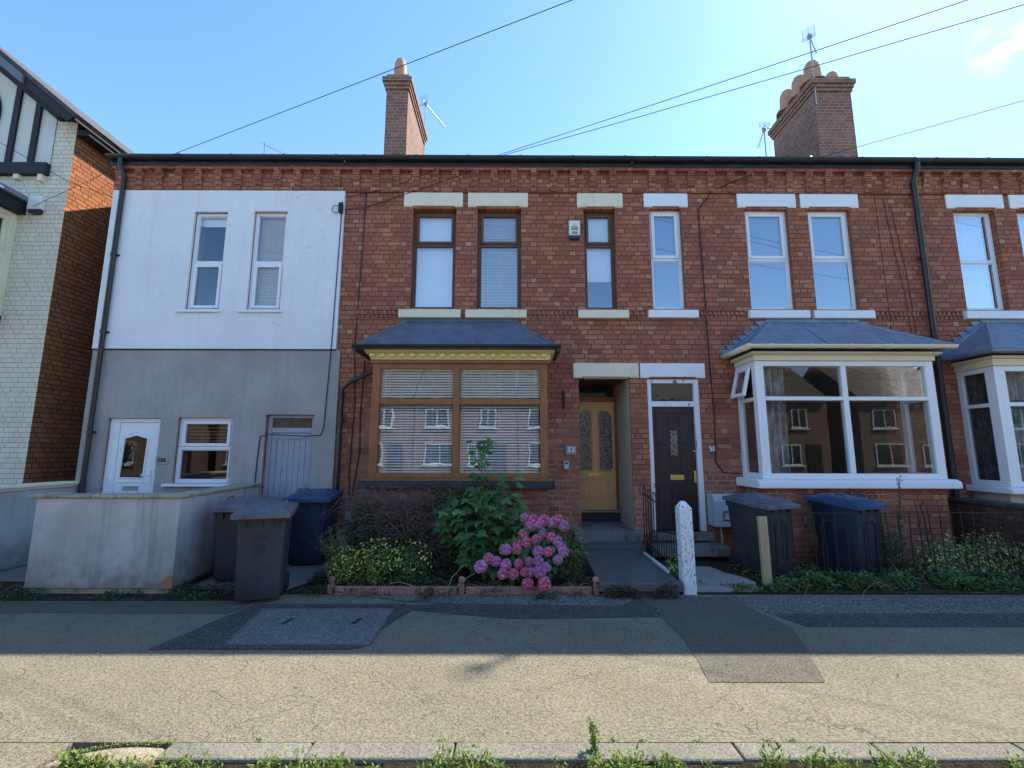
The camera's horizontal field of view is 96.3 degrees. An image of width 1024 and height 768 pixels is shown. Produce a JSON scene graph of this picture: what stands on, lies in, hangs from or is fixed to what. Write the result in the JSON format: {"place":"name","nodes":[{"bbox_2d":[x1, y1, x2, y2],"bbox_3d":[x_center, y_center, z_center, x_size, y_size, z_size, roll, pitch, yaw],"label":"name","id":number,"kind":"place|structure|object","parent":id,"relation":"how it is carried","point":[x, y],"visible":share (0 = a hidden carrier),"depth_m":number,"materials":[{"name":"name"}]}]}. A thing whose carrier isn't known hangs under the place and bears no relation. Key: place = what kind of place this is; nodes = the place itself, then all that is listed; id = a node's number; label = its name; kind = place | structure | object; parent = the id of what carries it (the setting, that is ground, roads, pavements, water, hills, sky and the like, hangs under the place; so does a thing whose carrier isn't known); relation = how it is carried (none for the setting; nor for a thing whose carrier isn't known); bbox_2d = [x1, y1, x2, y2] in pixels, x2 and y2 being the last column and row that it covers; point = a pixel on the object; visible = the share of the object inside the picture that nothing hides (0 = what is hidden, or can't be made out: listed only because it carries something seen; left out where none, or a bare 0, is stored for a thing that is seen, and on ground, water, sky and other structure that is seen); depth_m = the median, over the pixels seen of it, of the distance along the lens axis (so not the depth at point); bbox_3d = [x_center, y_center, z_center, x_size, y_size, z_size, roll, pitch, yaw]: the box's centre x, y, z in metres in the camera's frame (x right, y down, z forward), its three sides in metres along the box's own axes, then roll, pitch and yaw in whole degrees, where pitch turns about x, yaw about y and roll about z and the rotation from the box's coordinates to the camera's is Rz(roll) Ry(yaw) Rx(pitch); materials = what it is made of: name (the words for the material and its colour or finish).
{"place":"outdoors","nodes":[
{"label":"outdoors","id":0,"kind":"place"},
{"bbox_2d":[0,566,26,580],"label":"entry path","id":1,"kind":"structure","parent":0,"point":[18,573],"depth_m":5.90,"materials":[{"name":"concrete"}]},
{"bbox_2d":[172,0,571,154],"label":"overhead cable","id":2,"kind":"object","parent":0,"point":[384,72],"visible":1,"depth_m":6.33,"materials":[{"name":"black rubber"}]},
{"bbox_2d":[0,593,1023,753],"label":"pavement","id":3,"kind":"structure","parent":0,"point":[419,676],"depth_m":3.17,"materials":[{"name":"grey asphalt"}]},
{"bbox_2d":[0,481,79,570],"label":"boundary wall","id":4,"kind":"structure","parent":3,"relation":"on","point":[17,508],"depth_m":6.39,"materials":[{"name":"beige stone"}]},
{"bbox_2d":[0,602,253,612],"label":"tarmac band","id":5,"kind":"object","parent":3,"relation":"on","point":[118,607],"visible":1,"depth_m":4.73,"materials":[{"name":"grey asphalt"}]},
{"bbox_2d":[0,593,284,601],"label":"verge strip","id":6,"kind":"object","parent":3,"relation":"on","point":[83,597],"visible":0.34,"depth_m":5.04,"materials":[{"name":"soil"}]},
{"bbox_2d":[149,604,411,648],"bbox_3d":[-1.991,2.243,4.297,1.951,0.001,1.139,0,-8,0],"label":"asphalt patch","id":7,"kind":"object","parent":3,"relation":"on","point":[218,633],"visible":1,"depth_m":4.10,"materials":[{"name":"grey asphalt"}]},
{"bbox_2d":[223,608,393,645],"bbox_3d":[-1.869,2.234,4.257,1.372,0.010,0.900,0,-8,0],"label":"inspection cover","id":8,"kind":"object","parent":3,"relation":"on","point":[317,626],"visible":1,"depth_m":4.19,"materials":[{"name":"concrete"}]},
{"bbox_2d":[347,593,634,605],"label":"old asphalt","id":9,"kind":"structure","parent":3,"relation":"on","point":[568,599],"depth_m":5.01,"materials":[{"name":"grey asphalt"}]},
{"bbox_2d":[351,598,659,648],"bbox_3d":[-0.034,2.292,4.598,3.018,0.001,0.983,2,-9,-15],"label":"asphalt patch","id":10,"kind":"object","parent":3,"relation":"on","point":[637,607],"visible":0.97,"depth_m":4.67,"materials":[{"name":"grey asphalt"}]},
{"bbox_2d":[60,595,1001,717],"bbox_3d":[0.087,2.189,3.967,9.390,0.012,2.409,0,-8,0],"label":"grit","id":11,"kind":"object","parent":3,"relation":"on","point":[557,595],"visible":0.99,"depth_m":4.00,"materials":[{"name":"gravel"}]},
{"bbox_2d":[643,597,824,681],"bbox_3d":[1.978,2.233,4.169,1.191,0.001,1.922,0,-8,0],"label":"asphalt patch","id":12,"kind":"object","parent":3,"relation":"on","point":[745,643],"visible":1,"depth_m":3.91,"materials":[{"name":"grey asphalt"}]},
{"bbox_2d":[728,595,1023,613],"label":"old asphalt","id":13,"kind":"structure","parent":3,"relation":"on","point":[939,604],"depth_m":4.90,"materials":[{"name":"grey asphalt"}]},
{"bbox_2d":[774,614,1023,626],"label":"asphalt patch","id":14,"kind":"object","parent":3,"relation":"on","point":[913,620],"visible":1,"depth_m":4.41,"materials":[{"name":"grey asphalt"}]},
{"bbox_2d":[0,554,1023,593],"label":"garden soil","id":15,"kind":"structure","parent":0,"point":[718,563],"depth_m":5.57,"materials":[{"name":"brown soil"}]},
{"bbox_2d":[24,483,260,593],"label":"boundary wall","id":16,"kind":"structure","parent":15,"relation":"on","point":[101,543],"depth_m":5.26,"materials":[{"name":"stone"}]},
{"bbox_2d":[75,153,346,497],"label":"rendered house","id":17,"kind":"structure","parent":15,"relation":"on","point":[216,355],"depth_m":7.67,"materials":[{"name":"white paint"}]},
{"bbox_2d":[0,142,110,196],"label":"overhead cable","id":18,"kind":"object","parent":17,"relation":"attached to","point":[52,172],"visible":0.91,"depth_m":7.80,"materials":[{"name":"black rubber"}]},
{"bbox_2d":[34,170,111,205],"bbox_3d":[-7.644,-3.410,7.985,1.355,0.657,0.008,0,-8,2],"label":"overhead cable","id":19,"kind":"object","parent":17,"relation":"attached to","point":[74,187],"visible":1,"depth_m":7.98,"materials":[{"name":"black rubber"}]},
{"bbox_2d":[113,423,158,492],"bbox_3d":[-6.079,1.554,7.352,0.610,1.860,0.114,0,-8,0],"label":"front door","id":20,"kind":"structure","parent":17,"relation":"in","point":[137,441],"depth_m":7.41,"materials":[{"name":"white plastic"}]},
{"bbox_2d":[155,456,168,463],"bbox_3d":[-5.598,1.219,7.340,0.200,0.130,0.018,0,-8,0],"label":"house number sign","id":21,"kind":"object","parent":17,"relation":"attached to","point":[162,459],"visible":1,"depth_m":7.33,"materials":[{"name":"white"}]},
{"bbox_2d":[161,418,232,486],"bbox_3d":[-5.003,1.095,7.433,1.050,1.095,0.264,0,-8,0],"label":"window","id":22,"kind":"structure","parent":17,"relation":"in","point":[182,445],"depth_m":7.45,"materials":[{"name":"white plastic"}]},
{"bbox_2d":[175,214,227,312],"bbox_3d":[-5.252,-2.087,7.880,0.740,1.810,0.200,0,-8,0],"label":"window","id":23,"kind":"structure","parent":17,"relation":"in","point":[203,220],"depth_m":7.87,"materials":[{"name":"white plastic"}]},
{"bbox_2d":[237,213,287,312],"bbox_3d":[-4.222,-2.086,7.904,0.740,1.820,0.241,0,-8,0],"label":"window","id":24,"kind":"structure","parent":17,"relation":"in","point":[267,272],"depth_m":7.97,"materials":[{"name":"white plastic"}]},
{"bbox_2d":[260,142,284,153],"bbox_3d":[-6.220,-5.764,11.914,0.170,0.860,0.673,-7,-11,38],"label":"tv aerial","id":25,"kind":"object","parent":17,"relation":"attached to","point":[264,143],"visible":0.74,"depth_m":11.83,"materials":[{"name":"metal"}]},
{"bbox_2d":[268,433,311,497],"bbox_3d":[-3.588,1.717,7.379,0.676,1.845,0.082,0,-8,0],"label":"side door","id":26,"kind":"structure","parent":17,"relation":"in","point":[290,455],"depth_m":7.45,"materials":[{"name":"grey wood"}]},
{"bbox_2d":[185,554,349,589],"bbox_3d":[-3.068,2.495,6.190,1.480,0.001,1.900,0,-8,0],"label":"bin standing","id":27,"kind":"object","parent":15,"relation":"on","point":[299,576],"visible":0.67,"depth_m":5.82,"materials":[{"name":"concrete"}]},
{"bbox_2d":[206,495,285,579],"bbox_3d":[-3.385,1.933,5.853,0.648,1.012,0.743,1,-8,-4],"label":"wheeled bin","id":28,"kind":"object","parent":27,"relation":"on","point":[225,547],"visible":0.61,"depth_m":5.57,"materials":[{"name":"grey plastic"}]},
{"bbox_2d":[230,499,298,600],"bbox_3d":[-2.774,1.833,5.142,0.573,1.045,0.653,3,-9,-17],"label":"wheeled bin","id":29,"kind":"object","parent":27,"relation":"on","point":[263,537],"visible":1,"depth_m":4.92,"materials":[{"name":"grey plastic"}]},
{"bbox_2d":[285,488,342,563],"bbox_3d":[-2.889,2.036,6.649,0.633,1.042,0.743,1,-8,-6],"label":"wheeled bin","id":30,"kind":"object","parent":27,"relation":"on","point":[313,507],"visible":0.82,"depth_m":6.38,"materials":[{"name":"blue plastic"}]},
{"bbox_2d":[310,525,357,568],"bbox_3d":[-2.173,1.999,5.601,0.597,0.575,0.437,-7,-11,41],"label":"feathery shrub","id":31,"kind":"object","parent":15,"relation":"on","point":[326,546],"visible":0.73,"depth_m":5.61,"materials":[{"name":"green plant"}]},
{"bbox_2d":[0,558,679,602],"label":"ground weeds","id":32,"kind":"object","parent":15,"relation":"on","point":[396,579],"visible":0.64,"depth_m":5.16,"materials":[{"name":"green plant"}]},
{"bbox_2d":[323,545,362,585],"bbox_3d":[-1.997,2.183,5.447,0.490,0.531,0.401,0,-8,0],"label":"flowering plant","id":33,"kind":"object","parent":15,"relation":"on","point":[336,570],"visible":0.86,"depth_m":5.38,"materials":[{"name":"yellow plant"}]},
{"bbox_2d":[341,537,405,585],"bbox_3d":[-1.670,2.149,5.503,0.791,0.610,0.473,0,-8,0],"label":"flowering plant","id":34,"kind":"object","parent":15,"relation":"on","point":[372,568],"visible":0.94,"depth_m":5.43,"materials":[{"name":"green plant"}]},
{"bbox_2d":[389,538,435,585],"bbox_3d":[-1.202,2.167,5.514,0.554,0.582,0.415,0,-8,0],"label":"flowering plant","id":35,"kind":"object","parent":15,"relation":"on","point":[408,568],"visible":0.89,"depth_m":5.46,"materials":[{"name":"green plant"}]},
{"bbox_2d":[303,467,522,581],"bbox_3d":[-1.203,1.953,6.182,2.862,1.631,1.527,0,-8,0],"label":"bramble hedge","id":36,"kind":"object","parent":15,"relation":"on","point":[361,530],"visible":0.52,"depth_m":6.02,"materials":[{"name":"green plant"}]},
{"bbox_2d":[327,576,598,594],"bbox_3d":[-0.549,2.301,5.223,3.090,0.212,0.080,0,-8,0],"label":"garden edging","id":37,"kind":"object","parent":15,"relation":"on","point":[441,589],"visible":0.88,"depth_m":5.20,"materials":[{"name":"brick"}]},
{"bbox_2d":[427,437,537,578],"bbox_3d":[-0.363,1.583,5.896,1.410,1.808,0.872,0,-8,0],"label":"sycamore sapling","id":38,"kind":"object","parent":15,"relation":"on","point":[479,544],"visible":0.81,"depth_m":5.76,"materials":[{"name":"green plant"}]},
{"bbox_2d":[333,58,644,562],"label":"terraced house","id":39,"kind":"structure","parent":15,"relation":"on","point":[483,297],"depth_m":7.85,"materials":[{"name":"red brick"}]},
{"bbox_2d":[345,511,352,521],"bbox_3d":[-2.570,2.094,7.231,0.120,0.160,0.059,0,-8,0],"label":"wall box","id":40,"kind":"object","parent":39,"relation":"attached to","point":[349,517],"visible":0.42,"depth_m":7.21,"materials":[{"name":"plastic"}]},
{"bbox_2d":[419,94,445,154],"bbox_3d":[-2.145,-6.740,12.645,0.260,1.821,1.123,-4,-9,24],"label":"tv aerial","id":41,"kind":"object","parent":39,"relation":"attached to","point":[425,103],"visible":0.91,"depth_m":12.31,"materials":[{"name":"metal"}]},
{"bbox_2d":[411,212,455,307],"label":"window","id":42,"kind":"structure","parent":39,"relation":"in","point":[434,245],"depth_m":8.07,"materials":[{"name":"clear glass"}]},
{"bbox_2d":[363,360,551,480],"bbox_3d":[-0.796,0.574,7.166,2.760,1.815,0.642,0,-8,0],"label":"bay window","id":43,"kind":"structure","parent":39,"relation":"in","point":[381,368],"depth_m":6.96,"materials":[{"name":"brown wood"}]},
{"bbox_2d":[477,212,520,308],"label":"window","id":44,"kind":"structure","parent":39,"relation":"in","point":[503,289],"depth_m":8.10,"materials":[{"name":"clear glass"}]},
{"bbox_2d":[562,390,564,409],"bbox_3d":[0.846,0.258,7.481,0.035,0.322,0.127,0,-8,0],"label":"wall bracket","id":45,"kind":"object","parent":39,"relation":"attached to","point":[563,399],"depth_m":7.53,"materials":[{"name":"black metal"}]},
{"bbox_2d":[563,461,568,468],"bbox_3d":[0.871,1.302,7.365,0.089,0.130,0.053,0,-8,0],"label":"key safe","id":46,"kind":"object","parent":39,"relation":"attached to","point":[566,464],"visible":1,"depth_m":7.34,"materials":[{"name":"plastic"}]},
{"bbox_2d":[565,446,575,454],"bbox_3d":[0.951,1.068,7.407,0.172,0.145,0.038,0,-8,0],"label":"house number sign","id":47,"kind":"object","parent":39,"relation":"attached to","point":[570,450],"visible":1,"depth_m":7.39,"materials":[{"name":"metal"}]},
{"bbox_2d":[569,220,579,239],"bbox_3d":[1.079,-2.660,7.933,0.190,0.335,0.088,0,-8,0],"label":"alarm box","id":48,"kind":"object","parent":39,"relation":"attached to","point":[574,229],"visible":1,"depth_m":7.90,"materials":[{"name":"beige plastic"}]},
{"bbox_2d":[579,402,616,509],"bbox_3d":[1.528,1.300,8.411,0.720,1.950,0.061,0,-8,0],"label":"front door","id":49,"kind":"structure","parent":39,"relation":"in","point":[597,437],"depth_m":8.39,"materials":[{"name":"yellow wood"}]},
{"bbox_2d":[583,213,615,308],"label":"window","id":50,"kind":"structure","parent":39,"relation":"in","point":[599,257],"depth_m":8.10,"materials":[{"name":"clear glass"}]},
{"bbox_2d":[496,0,966,155],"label":"overhead cable","id":51,"kind":"object","parent":39,"relation":"attached to","point":[747,73],"visible":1,"depth_m":6.22,"materials":[{"name":"black rubber"}]},
{"bbox_2d":[501,4,1023,155],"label":"overhead cable","id":52,"kind":"object","parent":39,"relation":"attached to","point":[778,76],"visible":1,"depth_m":6.30,"materials":[{"name":"black rubber"}]},
{"bbox_2d":[471,513,573,590],"bbox_3d":[0.132,2.024,5.556,1.269,0.903,0.807,0,-8,0],"label":"hydrangea bush","id":53,"kind":"object","parent":15,"relation":"on","point":[543,561],"visible":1,"depth_m":5.41,"materials":[{"name":"pink plant"}]},
{"bbox_2d":[563,525,590,579],"bbox_3d":[0.781,2.099,5.709,0.379,0.671,0.435,0,-8,0],"label":"flowering bush","id":54,"kind":"object","parent":15,"relation":"on","point":[575,558],"visible":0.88,"depth_m":5.64,"materials":[{"name":"green plant"}]},
{"bbox_2d":[578,542,682,596],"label":"front path","id":55,"kind":"structure","parent":15,"relation":"on","point":[630,563],"depth_m":5.77,"materials":[{"name":"grey concrete"}]},
{"bbox_2d":[643,552,669,572],"bbox_3d":[1.893,2.347,6.064,0.030,0.034,1.030,0,-8,0],"label":"plastic strip","id":56,"kind":"object","parent":55,"relation":"on","point":[661,566],"visible":0.93,"depth_m":5.93,"materials":[{"name":"white plastic"}]},
{"bbox_2d":[650,529,678,578],"bbox_3d":[2.123,2.198,6.302,0.457,0.600,1.728,-3,-9,18],"label":"railing","id":57,"kind":"object","parent":15,"relation":"on","point":[668,532],"visible":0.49,"depth_m":6.10,"materials":[{"name":"black metal"}]},
{"bbox_2d":[639,482,659,558],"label":"iron gate","id":58,"kind":"structure","parent":57,"relation":"attached to","point":[645,542],"depth_m":6.61,"materials":[{"name":"black metal"}]},
{"bbox_2d":[667,553,678,580],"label":"flowering plant","id":59,"kind":"object","parent":15,"relation":"on","point":[672,569],"visible":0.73,"depth_m":5.55,"materials":[{"name":"green plant"}]},
{"bbox_2d":[675,501,696,594],"bbox_3d":[2.022,1.900,5.343,0.160,1.050,0.150,0,-8,0],"label":"gate post","id":60,"kind":"object","parent":15,"relation":"on","point":[685,546],"visible":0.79,"depth_m":5.28,"materials":[{"name":"white paint"}]},
{"bbox_2d":[668,566,759,591],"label":"front path","id":61,"kind":"structure","parent":15,"relation":"on","point":[711,578],"depth_m":5.60,"materials":[{"name":"grey concrete"}]},
{"bbox_2d":[722,492,800,573],"bbox_3d":[3.391,2.005,6.242,0.648,1.030,0.742,4,-9,-26],"label":"wheeled bin","id":62,"kind":"object","parent":15,"relation":"on","point":[745,510],"visible":0.89,"depth_m":6.07,"materials":[{"name":"grey plastic"}]},
{"bbox_2d":[757,516,772,584],"bbox_3d":[3.093,2.051,5.617,0.115,0.835,0.050,0,-8,0],"label":"timber stake","id":63,"kind":"object","parent":15,"relation":"on","point":[764,551],"visible":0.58,"depth_m":5.60,"materials":[{"name":"beige wood"}]},
{"bbox_2d":[631,60,962,562],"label":"terraced house","id":64,"kind":"structure","parent":15,"relation":"on","point":[787,349],"depth_m":7.81,"materials":[{"name":"red brick"}]},
{"bbox_2d":[649,211,683,308],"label":"window","id":65,"kind":"structure","parent":64,"relation":"in","point":[665,240],"depth_m":8.04,"materials":[{"name":"glass"}]},
{"bbox_2d":[652,407,699,528],"bbox_3d":[2.653,1.353,7.468,0.695,1.955,0.090,0,-8,0],"label":"front door","id":66,"kind":"structure","parent":64,"relation":"in","point":[673,427],"depth_m":7.48,"materials":[{"name":"brown wood"}]},
{"bbox_2d":[707,493,735,543],"bbox_3d":[3.380,2.195,7.127,0.540,0.953,0.281,0,-8,0],"label":"meter box","id":67,"kind":"object","parent":64,"relation":"attached to","point":[718,512],"visible":0.52,"depth_m":7.06,"materials":[{"name":"plastic"}]},
{"bbox_2d":[758,122,770,155],"bbox_3d":[6.659,-6.266,12.172,0.260,1.181,0.628,-1,-9,9],"label":"tv aerial","id":68,"kind":"object","parent":64,"relation":"attached to","point":[764,128],"visible":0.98,"depth_m":12.04,"materials":[{"name":"metal"}]},
{"bbox_2d":[744,212,792,308],"bbox_3d":[4.448,-2.150,8.035,0.760,1.820,0.104,0,-8,0],"label":"window","id":69,"kind":"structure","parent":64,"relation":"in","point":[766,237],"depth_m":8.05,"materials":[{"name":"glass"}]},
{"bbox_2d":[802,25,819,104],"bbox_3d":[7.001,-7.158,10.582,0.743,1.881,0.260,8,-12,-44],"label":"tv aerial","id":70,"kind":"object","parent":64,"relation":"attached to","point":[809,36],"visible":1,"depth_m":10.46,"materials":[{"name":"metal"}]},
{"bbox_2d":[807,212,856,309],"bbox_3d":[5.548,-2.148,8.039,0.740,1.820,0.104,0,-8,0],"label":"window","id":71,"kind":"structure","parent":64,"relation":"in","point":[829,239],"depth_m":8.05,"materials":[{"name":"glass"}]},
{"bbox_2d":[730,361,947,478],"bbox_3d":[5.003,0.579,7.272,2.901,1.780,0.720,0,-8,0],"label":"bay window","id":72,"kind":"structure","parent":64,"relation":"in","point":[762,417],"depth_m":7.05,"materials":[{"name":"white plastic"}]},
{"bbox_2d":[787,100,1023,166],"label":"overhead cable","id":73,"kind":"object","parent":64,"relation":"attached to","point":[908,132],"visible":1,"depth_m":7.34,"materials":[{"name":"black rubber"}]},
{"bbox_2d":[665,557,1023,593],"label":"ground cover","id":74,"kind":"object","parent":15,"relation":"on","point":[975,583],"visible":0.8,"depth_m":5.41,"materials":[{"name":"green plant"}]},
{"bbox_2d":[805,492,889,573],"bbox_3d":[4.571,2.008,6.247,0.648,1.030,0.742,4,-9,-22],"label":"wheeled bin","id":75,"kind":"object","parent":15,"relation":"on","point":[831,503],"visible":0.91,"depth_m":6.05,"materials":[{"name":"blue plastic"}]},
{"bbox_2d":[832,490,886,565],"bbox_3d":[4.897,2.053,6.539,0.767,1.067,0.017,0,-8,0],"label":"scroll ironwork","id":76,"kind":"object","parent":15,"relation":"on","point":[869,498],"visible":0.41,"depth_m":6.60,"materials":[{"name":"black metal"}]},
{"bbox_2d":[761,501,1023,582],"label":"railing","id":77,"kind":"object","parent":15,"relation":"on","point":[878,541],"visible":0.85,"depth_m":5.69,"materials":[{"name":"black metal"}]},
{"bbox_2d":[875,469,914,572],"bbox_3d":[4.998,1.851,6.140,0.591,1.428,0.523,0,-8,0],"label":"conifer shrub","id":78,"kind":"object","parent":15,"relation":"on","point":[887,553],"visible":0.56,"depth_m":6.00,"materials":[{"name":"green plant"}]},
{"bbox_2d":[892,527,1023,580],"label":"variegated hedge","id":79,"kind":"object","parent":15,"relation":"on","point":[962,560],"visible":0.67,"depth_m":5.90,"materials":[{"name":"green plant"}]},
{"bbox_2d":[907,157,1023,502],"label":"terraced house","id":80,"kind":"structure","parent":15,"relation":"on","point":[972,211],"depth_m":7.82,"materials":[{"name":"red brick"}]},
{"bbox_2d":[953,213,1003,309],"bbox_3d":[8.107,-2.131,8.116,0.740,1.820,0.173,0,-8,0],"label":"window","id":81,"kind":"structure","parent":80,"relation":"in","point":[973,263],"depth_m":8.13,"materials":[{"name":"glass"}]},
{"bbox_2d":[956,366,1023,486],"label":"bay window","id":82,"kind":"structure","parent":80,"relation":"in","point":[992,397],"depth_m":7.11,"materials":[{"name":"white plastic"}]},
{"bbox_2d":[1017,213,1023,253],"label":"window","id":83,"kind":"structure","parent":80,"relation":"in","point":[1020,216],"depth_m":8.25,"materials":[{"name":"glass"}]},
{"bbox_2d":[947,497,1023,569],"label":"boundary wall","id":84,"kind":"structure","parent":15,"relation":"on","point":[964,504],"depth_m":6.71,"materials":[{"name":"brick"}]},
{"bbox_2d":[0,0,1023,157],"label":"sky","id":85,"kind":"structure","parent":0,"point":[159,76],"materials":[{"name":"blue"}]},
{"bbox_2d":[679,593,872,593],"bbox_3d":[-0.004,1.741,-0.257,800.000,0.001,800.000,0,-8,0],"label":"ground","id":86,"kind":"structure","parent":0,"point":[784,593],"depth_m":5.78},
{"bbox_2d":[0,743,72,767],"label":"dropped kerb","id":87,"kind":"structure","parent":86,"relation":"on","point":[27,755],"depth_m":2.46,"materials":[{"name":"concrete"}]},
{"bbox_2d":[0,46,133,484],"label":"painted brick house","id":88,"kind":"structure","parent":86,"relation":"on","point":[52,256],"depth_m":8.06,"materials":[{"name":"brick"}]},
{"bbox_2d":[0,207,17,315],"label":"oriel window","id":89,"kind":"structure","parent":88,"relation":"in","point":[8,220],"depth_m":7.84,"materials":[{"name":"white paint"}]},
{"bbox_2d":[27,196,45,214],"bbox_3d":[-8.315,-3.118,8.020,0.250,0.320,0.079,0,-8,0],"label":"alarm box","id":90,"kind":"object","parent":88,"relation":"attached to","point":[38,209],"visible":1,"depth_m":7.99,"materials":[{"name":"beige plastic"}]},
{"bbox_2d":[44,747,164,767],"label":"broken kerb","id":91,"kind":"structure","parent":86,"relation":"on","point":[141,752],"depth_m":2.46,"materials":[{"name":"concrete"}]},
{"bbox_2d":[155,742,1023,763],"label":"kerb","id":92,"kind":"structure","parent":86,"relation":"on","point":[535,752],"depth_m":2.47,"materials":[{"name":"concrete"}]},
{"bbox_2d":[57,718,796,756],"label":"kerb weeds","id":93,"kind":"object","parent":92,"relation":"on","point":[594,736],"visible":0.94,"depth_m":2.52,"materials":[{"name":"green plant"}]},
{"label":"road","id":94,"kind":"structure","parent":0,"visible":0},
{"bbox_2d":[152,762,1023,767],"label":"gutter soil","id":95,"kind":"structure","parent":94,"relation":"on","point":[689,765],"depth_m":2.40,"materials":[{"name":"brown soil"}]},
{"bbox_2d":[53,738,1023,767],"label":"gutter weeds","id":96,"kind":"object","parent":95,"relation":"on","point":[73,761],"visible":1,"depth_m":2.37,"materials":[{"name":"green plant"}]}
]}

